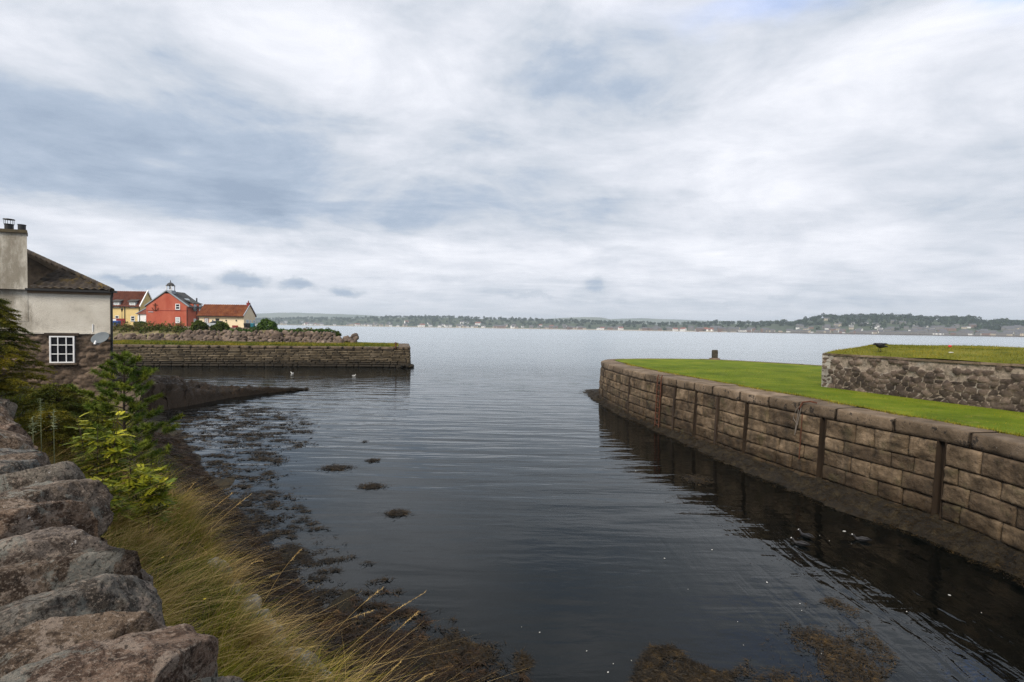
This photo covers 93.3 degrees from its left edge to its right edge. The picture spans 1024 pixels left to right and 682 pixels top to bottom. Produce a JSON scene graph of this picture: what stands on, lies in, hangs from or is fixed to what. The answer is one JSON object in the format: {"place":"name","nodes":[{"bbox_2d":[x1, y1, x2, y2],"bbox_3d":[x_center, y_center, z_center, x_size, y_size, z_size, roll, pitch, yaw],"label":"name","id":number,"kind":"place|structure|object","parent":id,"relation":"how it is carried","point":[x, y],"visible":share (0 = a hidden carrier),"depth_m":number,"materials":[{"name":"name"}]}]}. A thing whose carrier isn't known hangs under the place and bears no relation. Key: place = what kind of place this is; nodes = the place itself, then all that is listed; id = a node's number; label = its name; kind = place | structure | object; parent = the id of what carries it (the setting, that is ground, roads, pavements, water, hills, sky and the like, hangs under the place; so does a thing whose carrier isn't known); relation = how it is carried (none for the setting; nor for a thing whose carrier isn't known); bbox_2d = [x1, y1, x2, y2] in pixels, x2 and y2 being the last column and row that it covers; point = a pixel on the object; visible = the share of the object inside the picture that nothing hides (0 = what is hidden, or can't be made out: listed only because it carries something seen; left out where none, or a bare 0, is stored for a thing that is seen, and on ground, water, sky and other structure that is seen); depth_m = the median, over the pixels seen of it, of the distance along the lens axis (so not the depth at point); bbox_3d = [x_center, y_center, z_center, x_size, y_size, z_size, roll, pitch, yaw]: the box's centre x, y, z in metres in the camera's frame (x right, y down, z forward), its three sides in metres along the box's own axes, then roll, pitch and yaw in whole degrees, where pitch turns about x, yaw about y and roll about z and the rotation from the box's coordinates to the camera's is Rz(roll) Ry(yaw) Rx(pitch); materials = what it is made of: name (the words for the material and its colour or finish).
{"place":"outdoors","nodes":[
{"label":"outdoors","id":0,"kind":"place"},
{"bbox_2d":[0,385,403,681],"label":"ground","id":1,"kind":"structure","parent":0,"point":[226,483],"depth_m":8.83,"materials":[{"name":"soil"}]},
{"bbox_2d":[0,298,56,409],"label":"spruce tree","id":2,"kind":"object","parent":1,"relation":"on","point":[10,349],"visible":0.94,"depth_m":13.52,"materials":[{"name":"green plant"}]},
{"bbox_2d":[28,416,36,444],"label":"mugwort stem","id":3,"kind":"object","parent":1,"relation":"on","point":[32,427],"visible":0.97,"depth_m":4.12,"materials":[{"name":"green plant"}]},
{"bbox_2d":[0,218,116,393],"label":"harbour cottage","id":4,"kind":"structure","parent":1,"relation":"on","point":[66,313],"depth_m":22.41,"materials":[{"name":"white paint"}]},
{"bbox_2d":[44,333,79,364],"bbox_3d":[-20.814,0.366,22.363,1.280,1.473,0.170,0,2,-19],"label":"window","id":5,"kind":"structure","parent":4,"relation":"in","point":[62,346],"depth_m":22.36,"materials":[{"name":"white paint"}]},
{"bbox_2d":[91,332,109,344],"bbox_3d":[-19.127,-0.115,22.474,0.690,0.614,0.768,0,2,-35],"label":"satellite dish","id":6,"kind":"object","parent":4,"relation":"attached to","point":[99,337],"visible":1,"depth_m":22.45,"materials":[{"name":"white paint"}]},
{"bbox_2d":[18,409,103,461],"bbox_3d":[-9.216,1.946,9.685,1.918,1.209,1.605,2,2,25],"label":"spruce tree","id":7,"kind":"object","parent":1,"relation":"on","point":[61,421],"visible":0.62,"depth_m":9.54,"materials":[{"name":"green plant"}]},
{"bbox_2d":[13,382,122,440],"bbox_3d":[-10.598,1.760,11.211,2.439,1.590,2.511,0,2,-26],"label":"bush","id":8,"kind":"object","parent":1,"relation":"on","point":[47,392],"visible":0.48,"depth_m":11.11,"materials":[{"name":"green plant"}]},
{"bbox_2d":[59,410,135,495],"bbox_3d":[-6.234,1.950,7.459,0.957,1.806,0.931,1,2,0],"label":"rowan sapling","id":9,"kind":"object","parent":1,"relation":"on","point":[113,444],"visible":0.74,"depth_m":7.34,"materials":[{"name":"green plant"}]},
{"bbox_2d":[0,383,204,496],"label":"bank grass","id":10,"kind":"structure","parent":1,"relation":"on","point":[157,459],"depth_m":13.74,"materials":[{"name":"green plant"}]},
{"bbox_2d":[78,389,140,414],"bbox_3d":[-24.644,3.448,19.555,15.200,2.257,3.400,0,2,-19],"label":"rock footing","id":11,"kind":"object","parent":1,"relation":"on","point":[129,394],"visible":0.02,"depth_m":22.88,"materials":[{"name":"stone"}]},
{"bbox_2d":[86,476,139,534],"bbox_3d":[-5.605,2.282,6.588,0.746,0.907,0.739,1,2,0],"label":"rowan sapling","id":12,"kind":"object","parent":1,"relation":"on","point":[114,503],"visible":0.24,"depth_m":6.67,"materials":[{"name":"green plant"}]},
{"bbox_2d":[0,398,243,681],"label":"drystone wall","id":13,"kind":"structure","parent":1,"relation":"on","point":[80,600],"depth_m":1.45,"materials":[{"name":"stone"}]},
{"bbox_2d":[68,349,184,483],"bbox_3d":[-7.979,1.701,9.906,1.939,3.046,1.792,1,2,0],"label":"young pine","id":14,"kind":"object","parent":1,"relation":"on","point":[124,386],"visible":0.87,"depth_m":9.87,"materials":[{"name":"green plant"}]},
{"bbox_2d":[112,462,180,538],"bbox_3d":[-5.767,2.520,7.541,1.056,1.299,0.774,1,2,0],"label":"rowan sapling","id":15,"kind":"object","parent":1,"relation":"on","point":[142,484],"visible":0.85,"depth_m":7.46,"materials":[{"name":"green plant"}]},
{"bbox_2d":[126,463,168,498],"bbox_3d":[-6.585,2.692,8.741,0.653,1.048,0.951,-1,2,-40],"label":"rowan sapling","id":16,"kind":"object","parent":1,"relation":"on","point":[157,470],"visible":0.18,"depth_m":8.73,"materials":[{"name":"green plant"}]},
{"bbox_2d":[177,493,231,552],"bbox_3d":[-4.891,2.904,7.687,0.856,1.002,0.052,0,2,-13],"label":"grass stalk","id":17,"kind":"object","parent":1,"relation":"on","point":[204,517],"depth_m":7.69,"materials":[{"name":"beige plant"}]},
{"bbox_2d":[113,373,308,410],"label":"old slipway","id":18,"kind":"structure","parent":1,"relation":"on","point":[170,400],"depth_m":29.73,"materials":[{"name":"stone"}]},
{"bbox_2d":[153,375,307,398],"bbox_3d":[-18.716,3.105,32.352,10.380,1.722,6.889,0,2,-28],"label":"slip weed","id":19,"kind":"object","parent":18,"relation":"on","point":[246,386],"visible":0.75,"depth_m":32.97,"materials":[{"name":"brown plant"}]},
{"bbox_2d":[188,495,249,557],"bbox_3d":[-4.516,2.885,7.441,0.993,1.068,0.047,1,2,-7],"label":"grass stalk","id":20,"kind":"object","parent":1,"relation":"on","point":[218,521],"depth_m":7.42,"materials":[{"name":"beige plant"}]},
{"bbox_2d":[32,433,420,681],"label":"bank grass","id":21,"kind":"structure","parent":1,"relation":"on","point":[219,627],"depth_m":5.92,"materials":[{"name":"green plant"}]},
{"bbox_2d":[33,398,44,450],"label":"mugwort stem","id":22,"kind":"object","parent":21,"relation":"on","point":[40,420],"visible":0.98,"depth_m":4.63,"materials":[{"name":"green plant"}]},
{"bbox_2d":[49,409,56,463],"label":"mugwort stem","id":23,"kind":"object","parent":21,"relation":"on","point":[53,416],"visible":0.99,"depth_m":4.83,"materials":[{"name":"green plant"}]},
{"bbox_2d":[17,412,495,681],"bbox_3d":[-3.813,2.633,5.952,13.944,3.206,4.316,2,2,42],"label":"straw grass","id":24,"kind":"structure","parent":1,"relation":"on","point":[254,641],"depth_m":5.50,"materials":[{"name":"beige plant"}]},
{"bbox_2d":[207,557,334,681],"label":"stone edging","id":25,"kind":"object","parent":1,"relation":"on","point":[266,611],"visible":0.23,"depth_m":6.58,"materials":[{"name":"grey stone"}]},
{"bbox_2d":[258,550,299,612],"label":"grass stalk","id":26,"kind":"object","parent":1,"relation":"on","point":[279,575],"depth_m":6.72,"materials":[{"name":"beige plant"}]},
{"bbox_2d":[141,426,425,681],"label":"slope wrack","id":27,"kind":"object","parent":1,"relation":"on","point":[173,450],"visible":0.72,"depth_m":9.44,"materials":[{"name":"brown plant"}]},
{"bbox_2d":[305,610,372,648],"bbox_3d":[-2.234,3.685,6.054,1.003,0.574,0.060,1,2,-9],"label":"grass stalk","id":28,"kind":"object","parent":1,"relation":"on","point":[343,621],"depth_m":6.08,"materials":[{"name":"beige plant"}]},
{"bbox_2d":[317,589,382,654],"bbox_3d":[-2.077,3.595,6.038,0.959,0.990,0.065,1,2,-9],"label":"grass stalk","id":29,"kind":"object","parent":1,"relation":"on","point":[348,617],"depth_m":6.04,"materials":[{"name":"beige plant"}]},
{"bbox_2d":[212,482,524,681],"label":"bank wrack","id":30,"kind":"object","parent":1,"relation":"on","point":[305,558],"visible":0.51,"depth_m":9.45,"materials":[{"name":"brown plant"}]},
{"bbox_2d":[355,611,417,679],"bbox_3d":[-1.477,3.527,5.376,0.906,1.025,0.053,1,2,-10],"label":"grass stalk","id":31,"kind":"object","parent":1,"relation":"on","point":[383,644],"depth_m":5.39,"materials":[{"name":"beige plant"}]},
{"bbox_2d":[339,625,536,681],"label":"corner wrack","id":32,"kind":"object","parent":1,"relation":"on","point":[423,662],"visible":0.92,"depth_m":7.29,"materials":[{"name":"brown plant"}]},
{"bbox_2d":[583,389,1023,578],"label":"weed ledge","id":33,"kind":"object","parent":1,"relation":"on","point":[873,512],"visible":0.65,"depth_m":13.31,"materials":[{"name":"brown plant"}]},
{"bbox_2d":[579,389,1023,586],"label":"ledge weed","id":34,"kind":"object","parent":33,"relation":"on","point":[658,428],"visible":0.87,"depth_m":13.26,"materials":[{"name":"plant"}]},
{"bbox_2d":[113,325,332,341],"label":"raised land","id":35,"kind":"structure","parent":0,"point":[115,332],"depth_m":69.22,"materials":[{"name":"green plant"}]},
{"bbox_2d":[113,318,125,324],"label":"site hoarding","id":36,"kind":"object","parent":35,"relation":"on","point":[119,319],"visible":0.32,"depth_m":99.95,"materials":[{"name":"paint"}]},
{"bbox_2d":[113,290,151,324],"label":"yellow terrace","id":37,"kind":"structure","parent":35,"relation":"on","point":[131,303],"depth_m":134.94,"materials":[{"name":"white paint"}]},
{"bbox_2d":[135,308,145,321],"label":"white outhouse","id":38,"kind":"structure","parent":35,"relation":"on","point":[142,315],"depth_m":119.93,"materials":[{"name":"paint"}]},
{"bbox_2d":[113,320,184,332],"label":"rusty weeds","id":39,"kind":"object","parent":35,"relation":"on","point":[124,326],"visible":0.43,"depth_m":69.98,"materials":[{"name":"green plant"}]},
{"bbox_2d":[118,323,193,333],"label":"green scrub","id":40,"kind":"object","parent":35,"relation":"on","point":[162,329],"visible":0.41,"depth_m":69.47,"materials":[{"name":"green plant"}]},
{"bbox_2d":[144,280,202,325],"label":"red house","id":41,"kind":"structure","parent":35,"relation":"on","point":[171,306],"depth_m":114.90,"materials":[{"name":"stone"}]},
{"bbox_2d":[175,317,180,323],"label":"window","id":42,"kind":"structure","parent":41,"relation":"in","point":[177,319],"depth_m":114.88,"materials":[{"name":"white paint"}]},
{"bbox_2d":[190,319,208,329],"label":"bush","id":43,"kind":"object","parent":35,"relation":"on","point":[198,324],"visible":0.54,"depth_m":70.50,"materials":[{"name":"green plant"}]},
{"bbox_2d":[207,321,221,326],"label":"parked car","id":44,"kind":"object","parent":35,"relation":"on","point":[211,323],"visible":0.23,"depth_m":100.07,"materials":[{"name":"silver metal"}]},
{"bbox_2d":[208,321,229,330],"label":"bush","id":45,"kind":"object","parent":35,"relation":"on","point":[220,326],"visible":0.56,"depth_m":70.48,"materials":[{"name":"green plant"}]},
{"bbox_2d":[197,301,256,327],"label":"cream bungalow","id":46,"kind":"object","parent":35,"relation":"on","point":[235,316],"visible":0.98,"depth_m":108.31,"materials":[{"name":"beige paint"}]},
{"bbox_2d":[229,326,262,332],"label":"scrub","id":47,"kind":"object","parent":35,"relation":"on","point":[250,329],"visible":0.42,"depth_m":70.10,"materials":[{"name":"green plant"}]},
{"bbox_2d":[257,318,277,329],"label":"bush","id":48,"kind":"object","parent":35,"relation":"on","point":[268,323],"visible":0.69,"depth_m":71.35,"materials":[{"name":"green plant"}]},
{"bbox_2d":[274,327,334,332],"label":"end scrub","id":49,"kind":"object","parent":35,"relation":"on","point":[299,329],"visible":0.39,"depth_m":70.05,"materials":[{"name":"green plant"}]},
{"bbox_2d":[332,330,341,336],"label":"bush","id":50,"kind":"object","parent":35,"relation":"on","point":[337,332],"visible":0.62,"depth_m":69.79,"materials":[{"name":"green plant"}]},
{"bbox_2d":[113,339,398,346],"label":"grass","id":51,"kind":"structure","parent":0,"point":[205,342],"depth_m":59.54,"materials":[{"name":"green plant"}]},
{"bbox_2d":[256,313,397,318],"bbox_3d":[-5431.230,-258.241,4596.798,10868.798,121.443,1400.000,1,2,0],"label":"hills","id":52,"kind":"structure","parent":0,"point":[277,315],"depth_m":4425.61,"materials":[{"name":"green plant"}]},
{"bbox_2d":[330,592,424,667],"bbox_3d":[-1.687,3.553,5.849,1.276,1.032,0.053,1,2,-6],"label":"grass stalk","id":53,"kind":"object","parent":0,"point":[385,617],"depth_m":5.86,"materials":[{"name":"beige plant"}]},
{"bbox_2d":[0,0,1023,321],"label":"sky","id":54,"kind":"structure","parent":0,"point":[702,160],"materials":[{"name":"grey"}]},
{"bbox_2d":[113,325,1023,681],"bbox_3d":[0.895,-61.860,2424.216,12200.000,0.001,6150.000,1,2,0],"label":"water","id":55,"kind":"structure","parent":0,"point":[561,525],"depth_m":12.29,"materials":[{"name":"grey liquid"}]},
{"bbox_2d":[157,404,320,529],"bbox_3d":[-11.115,4.224,21.326,8.004,0.052,21.346,-1,2,-42],"label":"drifting wrack","id":56,"kind":"object","parent":55,"relation":"on","point":[256,434],"visible":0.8,"depth_m":20.44,"materials":[{"name":"brown plant"}]},
{"bbox_2d":[113,343,413,367],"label":"stone pier","id":57,"kind":"structure","parent":55,"relation":"in","point":[259,356],"depth_m":56.74,"materials":[{"name":"stone"}]},
{"bbox_2d":[150,342,380,346],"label":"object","id":58,"kind":"structure","parent":57,"relation":"on","point":[259,345],"depth_m":57.65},
{"bbox_2d":[152,335,160,339],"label":"boulder","id":59,"kind":"object","parent":58,"relation":"on","point":[156,337],"visible":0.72,"depth_m":65.70,"materials":[{"name":"stone"}]},
{"bbox_2d":[254,456,275,460],"bbox_3d":[-9.332,4.348,18.063,1.096,0.036,0.881,1,2,0],"label":"floating wrack","id":60,"kind":"object","parent":55,"relation":"on","point":[260,457],"visible":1,"depth_m":18.03,"materials":[{"name":"brown plant"}]},
{"bbox_2d":[261,470,275,474],"bbox_3d":[-8.090,4.415,16.238,0.903,0.039,0.763,1,2,0],"label":"floating wrack","id":61,"kind":"object","parent":55,"relation":"on","point":[269,472],"visible":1,"depth_m":16.21,"materials":[{"name":"brown plant"}]},
{"bbox_2d":[317,463,359,471],"bbox_3d":[-6.155,4.422,16.975,1.564,0.040,1.177,2,2,25],"label":"floating wrack","id":62,"kind":"object","parent":55,"relation":"on","point":[335,467],"visible":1,"depth_m":16.91,"materials":[{"name":"brown plant"}]},
{"bbox_2d":[364,458,380,462],"bbox_3d":[-5.145,4.411,17.957,0.799,0.038,0.785,2,2,43],"label":"floating wrack","id":63,"kind":"object","parent":55,"relation":"on","point":[374,459],"visible":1,"depth_m":17.95,"materials":[{"name":"brown plant"}]},
{"bbox_2d":[358,481,387,489],"bbox_3d":[-4.349,4.501,15.097,1.355,0.038,0.941,1,2,0],"label":"floating wrack","id":64,"kind":"object","parent":55,"relation":"on","point":[372,485],"visible":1,"depth_m":15.04,"materials":[{"name":"brown plant"}]},
{"bbox_2d":[384,508,413,516],"bbox_3d":[-3.054,4.581,12.866,0.980,0.039,0.861,0,2,-21],"label":"floating wrack","id":65,"kind":"object","parent":55,"relation":"on","point":[398,512],"visible":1,"depth_m":12.90,"materials":[{"name":"brown plant"}]},
{"bbox_2d":[306,589,537,681],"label":"toe wrack","id":66,"kind":"object","parent":55,"relation":"on","point":[380,641],"visible":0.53,"depth_m":7.61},
{"bbox_2d":[626,642,749,681],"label":"dense wrack clump","id":67,"kind":"object","parent":55,"relation":"on","point":[648,662],"visible":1,"depth_m":7.08,"materials":[{"name":"brown plant"}]},
{"bbox_2d":[678,474,711,486],"bbox_3d":[6.115,4.622,16.178,1.279,0.039,1.387,2,2,44],"label":"floating wrack","id":68,"kind":"object","parent":55,"relation":"on","point":[696,479],"visible":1,"depth_m":16.15,"materials":[{"name":"brown plant"}]},
{"bbox_2d":[790,537,809,545],"bbox_3d":[6.756,4.740,11.375,0.449,0.156,0.170,2,2,42],"label":"seabird","id":69,"kind":"object","parent":55,"relation":"on","point":[801,543],"visible":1,"depth_m":11.33,"materials":[{"name":"black paint"}]},
{"bbox_2d":[798,529,814,537],"bbox_3d":[7.171,4.734,11.828,0.170,0.156,0.449,0,2,-25],"label":"seabird","id":70,"kind":"object","parent":55,"relation":"on","point":[807,535],"visible":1,"depth_m":11.78,"materials":[{"name":"black paint"}]},
{"bbox_2d":[731,595,901,681],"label":"lacy wrack","id":71,"kind":"object","parent":55,"relation":"on","point":[832,644],"visible":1,"depth_m":7.43,"materials":[{"name":"brown plant"}]},
{"bbox_2d":[851,534,871,541],"bbox_3d":[8.399,4.757,11.655,0.449,0.156,0.170,2,2,31],"label":"seabird","id":72,"kind":"object","parent":55,"relation":"on","point":[863,538],"visible":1,"depth_m":11.63,"materials":[{"name":"black paint"}]},
{"bbox_2d":[542,317,623,322],"bbox_3d":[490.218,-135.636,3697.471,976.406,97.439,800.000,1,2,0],"label":"hills","id":73,"kind":"structure","parent":0,"point":[590,318],"depth_m":3640.42,"materials":[{"name":"green plant"}]},
{"bbox_2d":[255,317,1023,336],"bbox_3d":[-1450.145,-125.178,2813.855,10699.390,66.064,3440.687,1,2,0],"label":"shore","id":74,"kind":"structure","parent":0,"point":[776,327],"depth_m":2447.12,"materials":[{"name":"green plant"}]},
{"bbox_2d":[494,325,505,327],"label":"house","id":75,"kind":"structure","parent":74,"relation":"on","point":[501,326],"depth_m":2502.64,"materials":[{"name":"stone"}]},
{"bbox_2d":[255,314,1023,332],"bbox_3d":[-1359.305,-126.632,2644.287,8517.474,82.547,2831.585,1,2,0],"label":"woodland","id":76,"kind":"object","parent":74,"relation":"on","point":[997,325],"visible":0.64,"depth_m":1866.24,"materials":[{"name":"green plant"}]},
{"bbox_2d":[695,327,703,331],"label":"house","id":77,"kind":"structure","parent":74,"relation":"on","point":[697,329],"depth_m":1812.89,"materials":[{"name":"stone"}]},
{"bbox_2d":[717,327,725,331],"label":"house","id":78,"kind":"structure","parent":74,"relation":"on","point":[720,329],"depth_m":1735.93,"materials":[{"name":"stone"}]},
{"bbox_2d":[727,327,732,331],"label":"house","id":79,"kind":"structure","parent":74,"relation":"on","point":[729,329],"depth_m":1703.23,"materials":[{"name":"stone"}]},
{"bbox_2d":[735,331,1023,336],"bbox_3d":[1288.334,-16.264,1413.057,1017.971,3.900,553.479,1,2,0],"label":"promenade wall","id":80,"kind":"structure","parent":74,"relation":"on","point":[888,334],"depth_m":1383.08,"materials":[{"name":"grey stone"}]},
{"bbox_2d":[902,331,911,333],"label":"house","id":81,"kind":"structure","parent":74,"relation":"on","point":[906,332],"depth_m":1367.43,"materials":[{"name":"stone"}]},
{"bbox_2d":[925,331,935,334],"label":"house","id":82,"kind":"structure","parent":74,"relation":"on","point":[929,332],"depth_m":1334.97,"materials":[{"name":"stone"}]},
{"bbox_2d":[931,325,944,329],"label":"house","id":83,"kind":"structure","parent":74,"relation":"on","point":[938,327],"depth_m":1484.90,"materials":[{"name":"stone"}]},
{"bbox_2d":[933,332,943,334],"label":"house","id":84,"kind":"structure","parent":74,"relation":"on","point":[939,333],"depth_m":1323.23,"materials":[{"name":"stone"}]},
{"bbox_2d":[943,327,956,330],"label":"house","id":85,"kind":"structure","parent":74,"relation":"on","point":[951,328],"depth_m":1455.00,"materials":[{"name":"stone"}]},
{"bbox_2d":[956,331,967,334],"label":"house","id":86,"kind":"structure","parent":74,"relation":"on","point":[961,332],"depth_m":1290.48,"materials":[{"name":"stone"}]},
{"bbox_2d":[996,332,1006,335],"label":"house","id":87,"kind":"structure","parent":74,"relation":"on","point":[1001,333],"depth_m":1238.88,"materials":[{"name":"stone"}]},
{"bbox_2d":[611,318,988,324],"bbox_3d":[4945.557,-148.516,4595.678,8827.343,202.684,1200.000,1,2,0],"label":"hills","id":88,"kind":"structure","parent":0,"point":[653,320],"depth_m":4498.71,"materials":[{"name":"green plant"}]},
{"label":"seabed","id":89,"kind":"structure","parent":0,"visible":0},
{"bbox_2d":[599,358,1023,551],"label":"harbour quay","id":90,"kind":"structure","parent":89,"relation":"on","point":[954,473],"depth_m":14.33,"materials":[{"name":"stone"}]},
{"bbox_2d":[654,374,662,426],"bbox_3d":[7.317,3.211,24.204,0.236,3.061,0.397,0,2,-14],"label":"quay ladder","id":91,"kind":"object","parent":90,"relation":"attached to","point":[658,418],"visible":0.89,"depth_m":24.13,"materials":[{"name":"metal"}]},
{"bbox_2d":[709,350,719,358],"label":"mooring post","id":92,"kind":"object","parent":90,"relation":"on","point":[714,354],"visible":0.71,"depth_m":40.25,"materials":[{"name":"stone"}]},
{"bbox_2d":[793,401,816,458],"bbox_3d":[9.607,2.923,15.941,0.191,1.957,0.709,-1,2,-42],"label":"chain","id":93,"kind":"object","parent":90,"relation":"hanging from","point":[799,408],"visible":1,"depth_m":15.96,"materials":[{"name":"metal"}]},
{"bbox_2d":[615,359,1023,436],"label":"lawn","id":94,"kind":"structure","parent":90,"relation":"on","point":[712,366],"depth_m":19.91,"materials":[{"name":"green plant"}]},
{"bbox_2d":[821,353,1023,411],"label":"raised seawall","id":95,"kind":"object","parent":94,"relation":"on","point":[1000,386],"visible":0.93,"depth_m":16.89,"materials":[{"name":"stone"}]},
{"bbox_2d":[829,345,1023,363],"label":"turf platform","id":96,"kind":"structure","parent":95,"relation":"on","point":[963,353],"depth_m":18.00,"materials":[{"name":"green plant"}]},
{"bbox_2d":[873,343,887,350],"bbox_3d":[14.695,0.262,19.337,0.737,0.378,0.280,1,2,-11],"label":"crow","id":97,"kind":"object","parent":96,"relation":"on","point":[880,345],"visible":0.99,"depth_m":19.26,"materials":[{"name":"black paint"}]},
{"bbox_2d":[825,343,1023,363],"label":"platform grass","id":98,"kind":"structure","parent":96,"relation":"on","point":[929,347],"depth_m":19.53,"materials":[{"name":"green plant"}]}
]}

